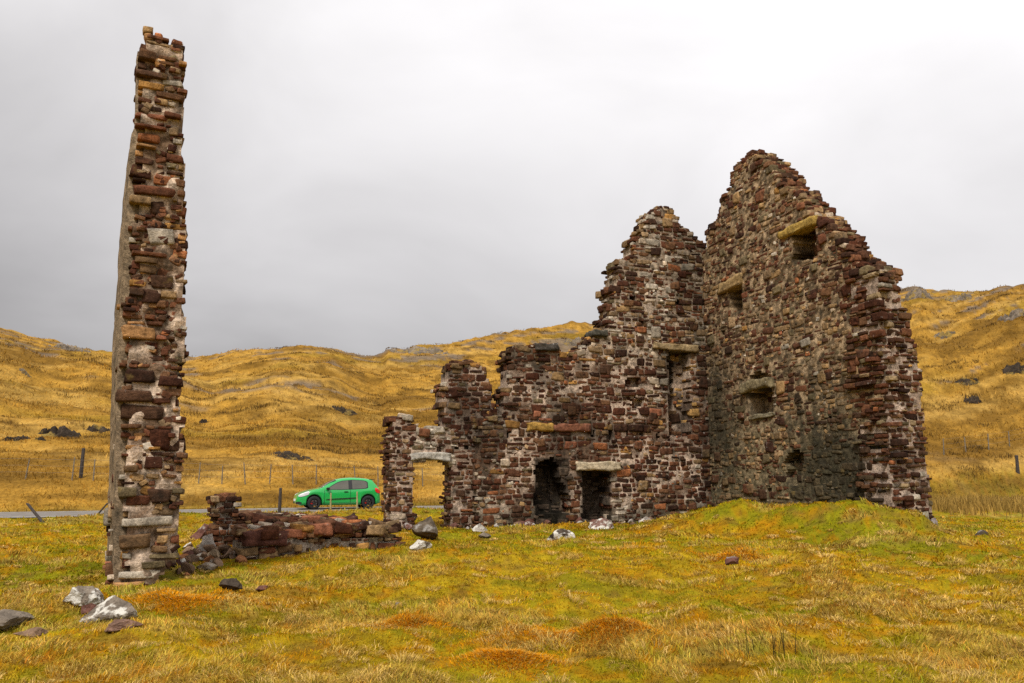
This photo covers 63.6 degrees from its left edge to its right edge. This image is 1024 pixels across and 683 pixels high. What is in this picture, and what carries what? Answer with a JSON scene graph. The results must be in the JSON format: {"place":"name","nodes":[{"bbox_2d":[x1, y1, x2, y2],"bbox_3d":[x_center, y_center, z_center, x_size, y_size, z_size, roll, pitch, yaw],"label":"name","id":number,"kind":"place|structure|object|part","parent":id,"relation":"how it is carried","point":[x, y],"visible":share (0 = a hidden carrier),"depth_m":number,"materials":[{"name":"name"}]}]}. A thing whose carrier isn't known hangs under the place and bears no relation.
{"place":"outdoors","nodes":[
{"label":"outdoors","id":0,"kind":"place"},
{"bbox_2d":[0,506,443,517],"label":"road","id":1,"kind":"structure","parent":0,"point":[31,514],"depth_m":35.30,"materials":[{"name":"grey asphalt"}]},
{"bbox_2d":[293,478,379,509],"bbox_3d":[-8.152,7.004,38.460,3.848,1.520,1.900,4,-10,-22],"label":"parked car","id":2,"kind":"object","parent":1,"relation":"on","point":[343,490],"visible":0.97,"depth_m":37.86,"materials":[{"name":"green paint"}]},
{"bbox_3d":[-7.969,6.572,37.854,0.950,0.406,0.197,4,-10,-22],"label":"door window","id":3,"kind":"part","parent":2,"relation":"part of","materials":[{"name":"grey glass"}]},
{"bbox_3d":[-7.588,6.594,38.012,1.929,0.452,0.220,4,-10,-22],"label":"window frame","id":4,"kind":"part","parent":2,"relation":"part of","materials":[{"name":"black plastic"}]},
{"bbox_3d":[-7.054,6.619,38.223,0.684,0.392,0.194,4,-10,-22],"label":"quarter window","id":5,"kind":"part","parent":2,"relation":"part of","materials":[{"name":"grey glass"}]},
{"bbox_2d":[0,284,1023,682],"bbox_3d":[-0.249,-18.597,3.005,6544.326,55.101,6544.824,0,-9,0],"label":"ground","id":6,"kind":"structure","parent":0,"point":[974,330],"depth_m":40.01,"materials":[{"name":"plant"}]},
{"bbox_2d":[2,435,30,440],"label":"rock outcrop","id":7,"kind":"object","parent":6,"relation":"on","point":[17,438],"visible":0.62,"depth_m":50.57,"materials":[{"name":"stone"}]},
{"bbox_2d":[0,609,34,630],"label":"boulder","id":8,"kind":"object","parent":6,"relation":"on","point":[9,618],"visible":0.99,"depth_m":8.85,"materials":[{"name":"grey stone"}]},
{"bbox_2d":[19,368,31,377],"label":"rock outcrop","id":9,"kind":"object","parent":6,"relation":"on","point":[23,370],"visible":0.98,"depth_m":77.49,"materials":[{"name":"stone"}]},
{"bbox_2d":[13,627,47,637],"bbox_3d":[-5.005,3.025,8.600,0.369,0.115,0.269,8,-12,-12],"label":"boulder","id":10,"kind":"object","parent":6,"relation":"on","point":[35,631],"visible":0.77,"depth_m":8.56,"materials":[{"name":"brown stone"}]},
{"bbox_2d":[26,503,43,521],"bbox_3d":[-15.624,5.810,27.282,1.087,0.920,0.127,-2,-9,11],"label":"fence post","id":11,"kind":"object","parent":6,"relation":"on","point":[39,518],"visible":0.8,"depth_m":27.30,"materials":[{"name":"grey wood"}]},
{"bbox_2d":[35,436,45,440],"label":"rock outcrop","id":12,"kind":"object","parent":6,"relation":"on","point":[40,438],"visible":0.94,"depth_m":50.72,"materials":[{"name":"grey stone"}]},
{"bbox_2d":[37,425,80,437],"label":"rock outcrop","id":13,"kind":"object","parent":6,"relation":"on","point":[55,431],"visible":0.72,"depth_m":56.08,"materials":[{"name":"grey stone"}]},
{"bbox_2d":[49,343,90,352],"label":"rock outcrop","id":14,"kind":"object","parent":6,"relation":"on","point":[67,347],"visible":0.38,"depth_m":177.72,"materials":[{"name":"grey stone"}]},
{"bbox_2d":[79,448,84,477],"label":"fence post","id":15,"kind":"object","parent":6,"relation":"on","point":[82,463],"visible":0.85,"depth_m":42.49,"materials":[{"name":"grey wood"}]},
{"bbox_2d":[62,586,103,605],"bbox_3d":[-5.338,3.183,10.309,0.476,0.278,0.438,1,-9,-8],"label":"boulder","id":16,"kind":"object","parent":6,"relation":"on","point":[82,595],"visible":0.89,"depth_m":10.17,"materials":[{"name":"grey stone"}]},
{"bbox_2d":[81,603,96,614],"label":"boulder","id":17,"kind":"object","parent":6,"relation":"on","point":[89,607],"visible":0.62,"depth_m":9.93,"materials":[{"name":"brown stone"}]},
{"bbox_2d":[83,424,109,432],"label":"rock outcrop","id":18,"kind":"object","parent":6,"relation":"on","point":[93,427],"visible":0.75,"depth_m":58.09,"materials":[{"name":"grey stone"}]},
{"bbox_2d":[79,595,136,624],"bbox_3d":[-4.507,3.019,9.196,0.701,0.325,0.466,-16,-17,-12],"label":"boulder","id":19,"kind":"object","parent":6,"relation":"on","point":[113,607],"visible":0.82,"depth_m":9.07,"materials":[{"name":"grey stone"}]},
{"bbox_2d":[104,619,142,631],"bbox_3d":[-3.917,2.851,8.339,0.356,0.109,0.217,5,-10,-26],"label":"boulder","id":20,"kind":"object","parent":6,"relation":"on","point":[117,624],"visible":0.96,"depth_m":8.26,"materials":[{"name":"brown stone"}]},
{"bbox_2d":[102,26,188,586],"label":"ruined gable","id":21,"kind":"structure","parent":6,"relation":"on","point":[150,354],"depth_m":13.02,"materials":[{"name":"stone"}]},
{"bbox_2d":[171,559,181,566],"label":"rubble stone","id":22,"kind":"object","parent":6,"relation":"on","point":[178,562],"visible":0.47,"depth_m":14.30,"materials":[{"name":"stone"}]},
{"bbox_2d":[175,567,182,573],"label":"rubble stone","id":23,"kind":"object","parent":6,"relation":"on","point":[178,570],"visible":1,"depth_m":13.44,"materials":[{"name":"brown stone"}]},
{"bbox_2d":[178,554,187,559],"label":"rubble stone","id":24,"kind":"object","parent":6,"relation":"on","point":[182,555],"visible":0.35,"depth_m":15.76,"materials":[{"name":"brown stone"}]},
{"bbox_2d":[182,546,191,552],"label":"rubble stone","id":25,"kind":"object","parent":6,"relation":"on","point":[186,549],"visible":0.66,"depth_m":17.48,"materials":[{"name":"beige stone"}]},
{"bbox_2d":[182,542,192,548],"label":"rubble stone","id":26,"kind":"object","parent":6,"relation":"on","point":[188,544],"visible":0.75,"depth_m":17.94,"materials":[{"name":"white stone"}]},
{"bbox_2d":[181,562,194,573],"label":"rubble stone","id":27,"kind":"object","parent":6,"relation":"on","point":[189,568],"visible":0.96,"depth_m":13.52,"materials":[{"name":"stone"}]},
{"bbox_2d":[183,550,193,554],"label":"rubble stone","id":28,"kind":"object","parent":6,"relation":"on","point":[189,552],"visible":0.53,"depth_m":16.17,"materials":[{"name":"brown stone"}]},
{"bbox_2d":[185,556,192,563],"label":"stone","id":29,"kind":"object","parent":6,"relation":"on","point":[188,559],"visible":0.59,"depth_m":14.57,"materials":[{"name":"grey stone"}]},
{"bbox_2d":[191,554,198,561],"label":"rubble stone","id":30,"kind":"object","parent":6,"relation":"on","point":[194,557],"visible":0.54,"depth_m":15.89,"materials":[{"name":"grey stone"}]},
{"bbox_2d":[192,548,201,554],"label":"rubble stone","id":31,"kind":"object","parent":6,"relation":"on","point":[196,551],"visible":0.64,"depth_m":16.36,"materials":[{"name":"grey stone"}]},
{"bbox_2d":[190,523,210,539],"bbox_3d":[-8.020,4.934,21.317,0.318,0.480,0.522,-8,-12,40],"label":"boulder","id":32,"kind":"object","parent":6,"relation":"on","point":[199,533],"visible":0.69,"depth_m":21.24,"materials":[{"name":"brown stone"}]},
{"bbox_2d":[198,551,207,560],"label":"rubble stone","id":33,"kind":"object","parent":6,"relation":"on","point":[203,555],"visible":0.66,"depth_m":16.01,"materials":[{"name":"grey stone"}]},
{"bbox_2d":[197,562,217,570],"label":"boulder","id":34,"kind":"object","parent":6,"relation":"on","point":[209,566],"visible":0.97,"depth_m":13.71,"materials":[{"name":"grey stone"}]},
{"bbox_2d":[199,533,215,551],"bbox_3d":[-6.128,4.102,16.688,0.343,0.442,0.321,-5,-10,28],"label":"boulder","id":35,"kind":"object","parent":6,"relation":"on","point":[207,539],"visible":0.61,"depth_m":16.63,"materials":[{"name":"grey stone"}]},
{"bbox_2d":[203,555,213,562],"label":"rubble stone","id":36,"kind":"object","parent":6,"relation":"on","point":[208,558],"visible":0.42,"depth_m":15.81,"materials":[{"name":"brown stone"}]},
{"bbox_2d":[203,544,214,551],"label":"rubble stone","id":37,"kind":"object","parent":6,"relation":"on","point":[208,547],"visible":0.7,"depth_m":16.35,"materials":[{"name":"stone"}]},
{"bbox_2d":[209,549,219,557],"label":"rubble stone","id":38,"kind":"object","parent":6,"relation":"on","point":[214,553],"visible":0.93,"depth_m":15.67,"materials":[{"name":"stone"}]},
{"bbox_2d":[212,557,222,565],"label":"rubble stone","id":39,"kind":"object","parent":6,"relation":"on","point":[217,561],"visible":0.53,"depth_m":14.51,"materials":[{"name":"grey stone"}]},
{"bbox_2d":[1,457,441,486],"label":"wire fence","id":40,"kind":"object","parent":6,"relation":"on","point":[354,467],"visible":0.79,"depth_m":44.59,"materials":[{"name":"grey metal"}]},
{"bbox_2d":[217,545,228,553],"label":"rubble stone","id":41,"kind":"object","parent":6,"relation":"on","point":[221,548],"visible":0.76,"depth_m":16.23,"materials":[{"name":"stone"}]},
{"bbox_2d":[205,492,246,546],"bbox_3d":[-6.334,4.081,18.354,0.879,1.444,1.116,5,-10,-28],"label":"wall stump","id":42,"kind":"object","parent":6,"relation":"on","point":[225,515],"visible":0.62,"depth_m":17.94,"materials":[{"name":"stone"}]},
{"bbox_2d":[224,548,231,557],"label":"rubble stone","id":43,"kind":"object","parent":6,"relation":"on","point":[228,553],"visible":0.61,"depth_m":16.09,"materials":[{"name":"stone"}]},
{"bbox_2d":[219,578,242,589],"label":"boulder","id":44,"kind":"object","parent":6,"relation":"on","point":[233,583],"visible":0.98,"depth_m":11.04,"materials":[{"name":"grey stone"}]},
{"bbox_2d":[234,555,246,563],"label":"rubble stone","id":45,"kind":"object","parent":6,"relation":"on","point":[240,558],"visible":0.75,"depth_m":15.33,"materials":[{"name":"brown stone"}]},
{"bbox_2d":[256,585,267,590],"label":"stone","id":46,"kind":"object","parent":6,"relation":"on","point":[260,588],"visible":1,"depth_m":11.32,"materials":[{"name":"brown stone"}]},
{"bbox_2d":[278,488,281,512],"bbox_3d":[-8.565,6.048,30.426,0.133,1.300,0.129,4,-10,-23],"label":"fence post","id":47,"kind":"object","parent":6,"relation":"on","point":[280,500],"visible":0.73,"depth_m":30.42,"materials":[{"name":"wood"}]},
{"bbox_2d":[273,451,311,461],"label":"rock outcrop","id":48,"kind":"object","parent":6,"relation":"on","point":[289,455],"visible":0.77,"depth_m":52.67,"materials":[{"name":"grey stone"}]},
{"bbox_2d":[239,510,357,525],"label":"rubble bank","id":49,"kind":"structure","parent":6,"relation":"on","point":[254,517],"depth_m":19.41,"materials":[{"name":"stone"}]},
{"bbox_2d":[229,517,405,559],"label":"wall","id":50,"kind":"structure","parent":6,"relation":"on","point":[262,540],"depth_m":16.45,"materials":[{"name":"stone"}]},
{"bbox_2d":[330,492,357,508],"bbox_3d":[-6.868,6.772,33.759,1.165,1.248,0.123,4,-10,-21],"label":"wire fence","id":51,"kind":"object","parent":6,"relation":"on","point":[356,502],"visible":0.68,"depth_m":33.94,"materials":[{"name":"beige wood"}]},
{"bbox_2d":[332,405,356,415],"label":"rock outcrop","id":52,"kind":"object","parent":6,"relation":"on","point":[343,410],"visible":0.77,"depth_m":83.55,"materials":[{"name":"grey stone"}]},
{"bbox_2d":[404,523,412,529],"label":"rubble stone","id":53,"kind":"object","parent":6,"relation":"on","point":[408,526],"visible":0.89,"depth_m":24.33,"materials":[{"name":"stone"}]},
{"bbox_2d":[389,345,448,354],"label":"rock outcrop","id":54,"kind":"object","parent":6,"relation":"on","point":[415,349],"visible":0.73,"depth_m":180.67,"materials":[{"name":"grey stone"}]},
{"bbox_2d":[410,539,431,549],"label":"boulder","id":55,"kind":"object","parent":6,"relation":"on","point":[418,544],"visible":0.89,"depth_m":15.63,"materials":[{"name":"white stone"}]},
{"bbox_2d":[411,516,437,539],"bbox_3d":[-2.191,4.761,20.890,0.708,0.719,0.618,5,-6,2],"label":"boulder","id":56,"kind":"object","parent":6,"relation":"on","point":[426,528],"visible":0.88,"depth_m":20.69,"materials":[{"name":"grey stone"}]},
{"bbox_2d":[450,522,458,527],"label":"rubble stone","id":57,"kind":"object","parent":6,"relation":"on","point":[455,524],"visible":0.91,"depth_m":24.83,"materials":[{"name":"brown stone"}]},
{"bbox_2d":[472,523,486,531],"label":"stone","id":58,"kind":"object","parent":6,"relation":"on","point":[480,527],"visible":0.84,"depth_m":23.12,"materials":[{"name":"white stone"}]},
{"bbox_2d":[478,532,490,537],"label":"stone","id":59,"kind":"object","parent":6,"relation":"on","point":[484,535],"visible":1,"depth_m":20.88,"materials":[{"name":"grey stone"}]},
{"bbox_2d":[0,284,1023,511],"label":"hill grass","id":60,"kind":"structure","parent":6,"relation":"on","point":[337,436],"depth_m":70.78,"materials":[{"name":"yellow plant"}]},
{"bbox_2d":[547,529,574,540],"bbox_3d":[1.217,4.775,20.177,0.711,0.406,0.371,-2,-9,11],"label":"boulder","id":61,"kind":"object","parent":6,"relation":"on","point":[559,533],"visible":0.7,"depth_m":20.05,"materials":[{"name":"white stone"}]},
{"bbox_2d":[560,337,580,345],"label":"rock outcrop","id":62,"kind":"object","parent":6,"relation":"on","point":[568,342],"visible":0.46,"depth_m":195.72,"materials":[{"name":"grey stone"}]},
{"bbox_2d":[588,518,613,529],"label":"boulder","id":63,"kind":"object","parent":6,"relation":"on","point":[602,523],"visible":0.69,"depth_m":22.98,"materials":[{"name":"white stone"}]},
{"bbox_2d":[378,149,933,529],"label":"ruined house","id":64,"kind":"structure","parent":6,"relation":"on","point":[760,347],"depth_m":25.96,"materials":[{"name":"stone"}]},
{"bbox_2d":[716,631,742,656],"bbox_3d":[1.963,2.690,7.365,0.417,0.250,0.160,9,-13,-43],"label":"rush clump","id":65,"kind":"object","parent":6,"relation":"on","point":[727,643],"visible":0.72,"depth_m":7.33,"materials":[{"name":"green plant"}]},
{"bbox_2d":[725,556,738,564],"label":"stone","id":66,"kind":"object","parent":6,"relation":"on","point":[733,560],"visible":0.97,"depth_m":14.06,"materials":[{"name":"stone"}]},
{"bbox_2d":[745,632,762,656],"bbox_3d":[2.134,2.674,7.324,0.153,0.237,0.122,0,-9,0],"label":"rush clump","id":67,"kind":"object","parent":6,"relation":"on","point":[752,642],"visible":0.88,"depth_m":7.28,"materials":[{"name":"green plant"}]},
{"bbox_2d":[771,615,796,657],"bbox_3d":[2.361,2.570,7.175,0.198,0.355,0.152,-7,-11,36],"label":"rush clump","id":68,"kind":"object","parent":6,"relation":"on","point":[783,641],"visible":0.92,"depth_m":7.17,"materials":[{"name":"green plant"}]},
{"bbox_2d":[901,288,931,301],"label":"rock outcrop","id":69,"kind":"object","parent":6,"relation":"on","point":[915,293],"visible":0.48,"depth_m":166.06,"materials":[{"name":"grey stone"}]},
{"bbox_2d":[933,331,955,338],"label":"rock outcrop","id":70,"kind":"object","parent":6,"relation":"on","point":[942,334],"visible":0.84,"depth_m":100.75,"materials":[{"name":"grey stone"}]},
{"bbox_2d":[945,293,972,301],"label":"rock outcrop","id":71,"kind":"object","parent":6,"relation":"on","point":[963,296],"visible":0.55,"depth_m":162.38,"materials":[{"name":"grey stone"}]},
{"bbox_2d":[954,377,979,385],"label":"rock outcrop","id":72,"kind":"object","parent":6,"relation":"on","point":[967,381],"visible":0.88,"depth_m":81.98,"materials":[{"name":"grey stone"}]},
{"bbox_2d":[963,395,981,403],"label":"rock outcrop","id":73,"kind":"object","parent":6,"relation":"on","point":[973,400],"visible":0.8,"depth_m":77.53,"materials":[{"name":"grey stone"}]},
{"bbox_2d":[929,490,1023,519],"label":"reeds","id":74,"kind":"object","parent":6,"relation":"on","point":[993,503],"visible":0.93,"depth_m":34.20,"materials":[{"name":"yellow plant"}]},
{"bbox_2d":[975,530,988,535],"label":"boulder","id":75,"kind":"object","parent":6,"relation":"on","point":[980,532],"visible":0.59,"depth_m":21.66,"materials":[{"name":"grey stone"}]},
{"bbox_2d":[943,430,1023,454],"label":"wire fence","id":76,"kind":"object","parent":6,"relation":"on","point":[978,440],"visible":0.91,"depth_m":66.38,"materials":[{"name":"grey metal"}]},
{"bbox_2d":[997,308,1023,321],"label":"rock outcrop","id":77,"kind":"object","parent":6,"relation":"on","point":[1015,313],"visible":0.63,"depth_m":96.66,"materials":[{"name":"grey stone"}]},
{"bbox_2d":[1002,362,1023,374],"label":"rock outcrop","id":78,"kind":"object","parent":6,"relation":"on","point":[1017,367],"visible":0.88,"depth_m":82.25,"materials":[{"name":"grey stone"}]},
{"bbox_2d":[1015,455,1019,473],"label":"fence post","id":79,"kind":"object","parent":6,"relation":"on","point":[1017,464],"visible":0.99,"depth_m":61.26,"materials":[{"name":"grey wood"}]},
{"bbox_2d":[0,0,1023,356],"label":"sky","id":80,"kind":"structure","parent":0,"point":[363,177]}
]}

